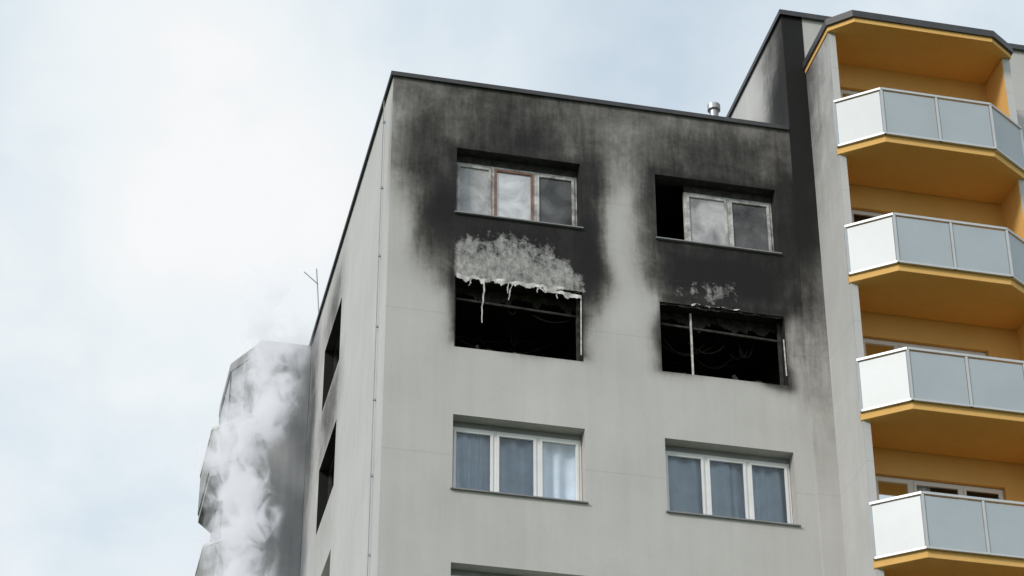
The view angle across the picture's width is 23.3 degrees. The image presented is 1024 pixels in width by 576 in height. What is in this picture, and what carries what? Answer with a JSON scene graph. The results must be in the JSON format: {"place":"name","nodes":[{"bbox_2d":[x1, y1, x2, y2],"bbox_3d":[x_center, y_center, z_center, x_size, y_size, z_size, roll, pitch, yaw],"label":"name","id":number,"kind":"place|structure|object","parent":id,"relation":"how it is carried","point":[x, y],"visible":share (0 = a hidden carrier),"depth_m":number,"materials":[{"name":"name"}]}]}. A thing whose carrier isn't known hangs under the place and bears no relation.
{"place":"outdoors","nodes":[
{"label":"outdoors","id":0,"kind":"place"},
{"bbox_2d":[245,340,311,575],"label":"bay fin walls","id":1,"kind":"structure","parent":0,"point":[274,531],"depth_m":52.22,"materials":[{"name":"grey concrete"}]},
{"bbox_2d":[198,455,251,575],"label":"bay slabs","id":2,"kind":"structure","parent":1,"relation":"attached to","point":[219,477],"depth_m":53.11,"materials":[{"name":"grey concrete"}]},
{"bbox_2d":[196,415,254,575],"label":"bay parapets","id":3,"kind":"object","parent":2,"relation":"on","point":[231,442],"visible":0.88,"depth_m":52.60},
{"bbox_2d":[195,353,258,575],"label":"bay rails","id":4,"kind":"object","parent":3,"relation":"on","point":[244,531],"visible":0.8,"depth_m":52.98,"materials":[{"name":"grey metal"}]},
{"bbox_2d":[211,354,257,541],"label":"bay glazing","id":5,"kind":"structure","parent":3,"relation":"on","point":[243,482],"depth_m":53.16,"materials":[{"name":"grey glass"}]},
{"bbox_2d":[219,343,259,416],"bbox_3d":[-5.647,2.446,55.599,1.617,0.220,4.380,7,-34,-11],"label":"bay canopy","id":6,"kind":"object","parent":1,"relation":"attached to","point":[245,357],"visible":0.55,"depth_m":54.31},
{"bbox_2d":[0,0,1023,575],"label":"sky","id":7,"kind":"structure","parent":0,"point":[173,173],"materials":[{"name":"white"}]},
{"bbox_2d":[707,102,719,115],"bbox_3d":[3.975,-2.850,48.426,0.260,1.770,0.260,7,-34,-11],"label":"roof vent pipe","id":8,"kind":"object","parent":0,"point":[713,108],"visible":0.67,"depth_m":48.77,"materials":[{"name":"silver metal"}]},
{"bbox_2d":[726,9,1023,575],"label":"apartment block","id":9,"kind":"structure","parent":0,"point":[906,135],"depth_m":44.67,"materials":[{"name":"paint"}]},
{"bbox_2d":[840,89,860,97],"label":"loggia window frame","id":10,"kind":"structure","parent":9,"relation":"in","point":[847,92],"depth_m":47.69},
{"bbox_2d":[865,343,893,360],"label":"loggia window glass","id":11,"kind":"structure","parent":9,"relation":"in","point":[871,349],"depth_m":44.59,"materials":[{"name":"glass"}]},
{"bbox_2d":[878,481,907,503],"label":"loggia window glass","id":12,"kind":"structure","parent":9,"relation":"in","point":[886,489],"depth_m":43.04,"materials":[{"name":"orange glass"}]},
{"bbox_2d":[851,210,969,226],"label":"loggia window frame","id":13,"kind":"structure","parent":9,"relation":"in","point":[854,212],"depth_m":46.19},
{"bbox_2d":[863,338,986,360],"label":"loggia window frame","id":14,"kind":"structure","parent":9,"relation":"in","point":[896,345],"depth_m":44.77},
{"bbox_2d":[876,476,1004,504],"bbox_3d":[7.424,4.033,42.941,2.430,1.480,0.090,7,-34,-11],"label":"loggia window frame","id":15,"kind":"structure","parent":9,"relation":"in","point":[912,485],"depth_m":43.28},
{"label":"ground","id":16,"kind":"structure","parent":0,"visible":0},
{"bbox_2d":[300,75,393,575],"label":"wall","id":17,"kind":"structure","parent":16,"relation":"on","point":[335,527],"depth_m":46.70,"materials":[{"name":"grey paint"}]},
{"bbox_2d":[328,456,334,499],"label":"side window frame","id":18,"kind":"object","parent":17,"relation":"attached to","point":[331,470],"visible":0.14,"depth_m":49.69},
{"bbox_2d":[333,336,339,376],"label":"side window frame","id":19,"kind":"object","parent":17,"relation":"attached to","point":[336,352],"visible":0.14,"depth_m":51.24,"materials":[{"name":"black"}]},
{"bbox_2d":[367,99,385,575],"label":"lightning conductor","id":20,"kind":"object","parent":17,"relation":"attached to","point":[374,399],"visible":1,"depth_m":43.66,"materials":[{"name":"metal"}]},
{"bbox_2d":[377,75,822,575],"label":"front wall","id":21,"kind":"structure","parent":16,"relation":"on","point":[621,403],"depth_m":43.74,"materials":[{"name":"grey paint"}]},
{"bbox_2d":[456,162,576,225],"bbox_3d":[0.067,-1.627,45.430,2.300,1.285,0.090,7,-34,-11],"label":"scorched window frame","id":22,"kind":"object","parent":21,"relation":"attached to","point":[536,176],"visible":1,"depth_m":45.55,"materials":[{"name":"white plastic"}]},
{"bbox_2d":[460,167,488,214],"bbox_3d":[-0.694,-1.730,45.272,0.539,1.091,0.001,7,-34,-11],"label":"scorched window glass","id":23,"kind":"object","parent":22,"relation":"attached to","point":[473,190],"visible":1,"depth_m":45.30,"materials":[{"name":"grey glass"}]},
{"bbox_2d":[497,172,530,219],"bbox_3d":[0.031,-1.640,45.410,0.640,1.091,0.001,7,-34,-11],"label":"scorched window glass","id":24,"kind":"object","parent":22,"relation":"attached to","point":[513,195],"visible":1,"depth_m":45.44,"materials":[{"name":"grey glass"}]},
{"bbox_2d":[494,169,533,220],"bbox_3d":[0.032,-1.643,45.406,0.730,1.181,0.050,7,-34,-11],"label":"scorched window sash","id":25,"kind":"object","parent":22,"relation":"attached to","point":[495,187],"visible":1,"depth_m":45.52,"materials":[{"name":"brown plastic"}]},
{"bbox_2d":[539,178,571,224],"bbox_3d":[0.795,-1.545,45.556,0.620,1.091,0.001,7,-34,-11],"label":"scorched window glass","id":26,"kind":"object","parent":22,"relation":"attached to","point":[555,201],"visible":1,"depth_m":45.58,"materials":[{"name":"grey glass"}]},
{"bbox_2d":[452,427,581,500],"bbox_3d":[0.067,3.078,42.374,2.300,1.325,0.090,7,-34,-11],"label":"white window frame","id":27,"kind":"object","parent":21,"relation":"attached to","point":[495,436],"visible":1,"depth_m":42.49,"materials":[{"name":"white plastic"}]},
{"bbox_2d":[456,433,489,490],"bbox_3d":[-0.697,2.992,42.339,0.717,1.440,0.098,7,-34,-11],"label":"curtain","id":28,"kind":"object","parent":27,"relation":"hanging from","point":[472,461],"visible":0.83,"depth_m":42.37,"materials":[{"name":"fabric"}]},
{"bbox_2d":[454,277,581,360],"bbox_3d":[-0.180,1.123,44.509,2.519,1.670,2.034,7,-34,-11],"label":"burned out frame","id":29,"kind":"object","parent":21,"relation":"in","point":[495,298],"visible":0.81,"depth_m":44.35,"materials":[{"name":"black"}]},
{"bbox_2d":[457,273,581,355],"bbox_3d":[0.132,0.451,43.743,2.281,1.401,0.050,7,-34,-11],"label":"hanging foam","id":30,"kind":"object","parent":21,"relation":"attached to","point":[549,289],"visible":1,"depth_m":44.05,"materials":[{"name":"white plastic"}]},
{"bbox_2d":[333,184,779,484],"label":"burned rooms","id":31,"kind":"object","parent":21,"relation":"attached to","point":[761,363],"visible":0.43,"depth_m":46.15,"materials":[{"name":"black"}]},
{"bbox_2d":[457,155,770,203],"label":"scorched window heads","id":32,"kind":"object","parent":21,"relation":"attached to","point":[570,173],"visible":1,"depth_m":45.95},
{"bbox_2d":[451,421,788,575],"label":"window heads","id":33,"kind":"object","parent":21,"relation":"attached to","point":[578,438],"depth_m":42.88,"materials":[{"name":"grey concrete"}]},
{"bbox_2d":[450,210,800,526],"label":"window sills","id":34,"kind":"structure","parent":21,"relation":"attached to","point":[586,502],"depth_m":42.65,"materials":[{"name":"grey metal"}]},
{"bbox_2d":[660,303,785,385],"bbox_3d":[3.469,1.491,45.084,2.641,1.662,1.749,7,-34,-11],"label":"burned out frame","id":35,"kind":"object","parent":21,"relation":"in","point":[699,324],"visible":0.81,"depth_m":45.07,"materials":[{"name":"black"}]},
{"bbox_2d":[682,192,773,251],"bbox_3d":[4.031,-1.137,46.185,1.710,1.285,0.090,7,-34,-11],"label":"scorched window frame","id":36,"kind":"object","parent":21,"relation":"attached to","point":[728,219],"visible":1,"depth_m":46.29,"materials":[{"name":"white plastic"}]},
{"bbox_2d":[689,197,725,244],"bbox_3d":[3.627,-1.195,46.095,0.681,1.091,0.001,7,-34,-11],"label":"scorched window glass","id":37,"kind":"object","parent":36,"relation":"attached to","point":[707,222],"visible":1,"depth_m":46.12,"materials":[{"name":"grey glass"}]},
{"bbox_2d":[732,203,768,250],"bbox_3d":[4.441,-1.094,46.251,0.681,1.091,0.001,7,-34,-11],"label":"scorched window glass","id":38,"kind":"object","parent":36,"relation":"attached to","point":[750,229],"visible":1,"depth_m":46.28,"materials":[{"name":"grey glass"}]},
{"bbox_2d":[665,451,792,523],"bbox_3d":[3.733,3.532,43.073,2.320,1.325,0.090,7,-34,-11],"label":"white window frame","id":39,"kind":"object","parent":21,"relation":"attached to","point":[705,460],"visible":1,"depth_m":43.20,"materials":[{"name":"white plastic"}]},
{"bbox_2d":[730,464,786,522],"bbox_3d":[4.281,3.631,43.323,1.076,1.440,0.115,7,-34,-11],"label":"curtain","id":40,"kind":"object","parent":39,"relation":"hanging from","point":[769,494],"visible":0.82,"depth_m":43.36,"materials":[{"name":"fabric"}]},
{"bbox_2d":[689,303,786,375],"bbox_3d":[4.005,1.033,44.557,1.819,1.452,0.247,7,-34,-11],"label":"window frame","id":41,"kind":"object","parent":21,"relation":"attached to","point":[691,340],"visible":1,"depth_m":44.55,"materials":[{"name":"plastic"}]},
{"bbox_3d":[0.009,0.920,52.607,7.428,0.200,14.500,7,-34,-11],"label":"roof","id":42,"kind":"object","parent":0,"visible":0},
{"bbox_3d":[-0.106,0.917,52.590,7.658,0.988,14.980,7,-34,-11],"label":"parapet","id":43,"kind":"object","parent":42,"relation":"attached to","visible":0},
{"bbox_2d":[304,268,318,311],"bbox_3d":[-4.340,0.372,53.782,0.527,2.002,0.093,21,-39,-29],"label":"roof antenna","id":44,"kind":"object","parent":43,"relation":"attached to","point":[317,286],"visible":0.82,"depth_m":54.10,"materials":[{"name":"metal"}]},
{"bbox_2d":[309,70,788,345],"bbox_3d":[-0.143,0.469,52.825,7.715,0.095,15.055,7,-34,-11],"label":"parapet flashing","id":45,"kind":"object","parent":43,"relation":"on","point":[578,98],"visible":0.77,"depth_m":46.90,"materials":[{"name":"grey metal"}]},
{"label":"rooms","id":46,"kind":"object","parent":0,"visible":0},
{"bbox_2d":[499,438,575,499],"bbox_3d":[0.362,3.146,42.575,1.573,1.440,0.113,7,-34,-11],"label":"curtain","id":47,"kind":"object","parent":46,"relation":"hanging from","point":[516,468],"visible":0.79,"depth_m":42.62,"materials":[{"name":"fabric"}]},
{"bbox_2d":[668,457,731,516],"bbox_3d":[3.212,3.476,43.085,1.234,1.440,0.097,7,-34,-11],"label":"curtain","id":48,"kind":"object","parent":46,"relation":"hanging from","point":[685,487],"visible":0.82,"depth_m":43.11,"materials":[{"name":"fabric"}]}
]}

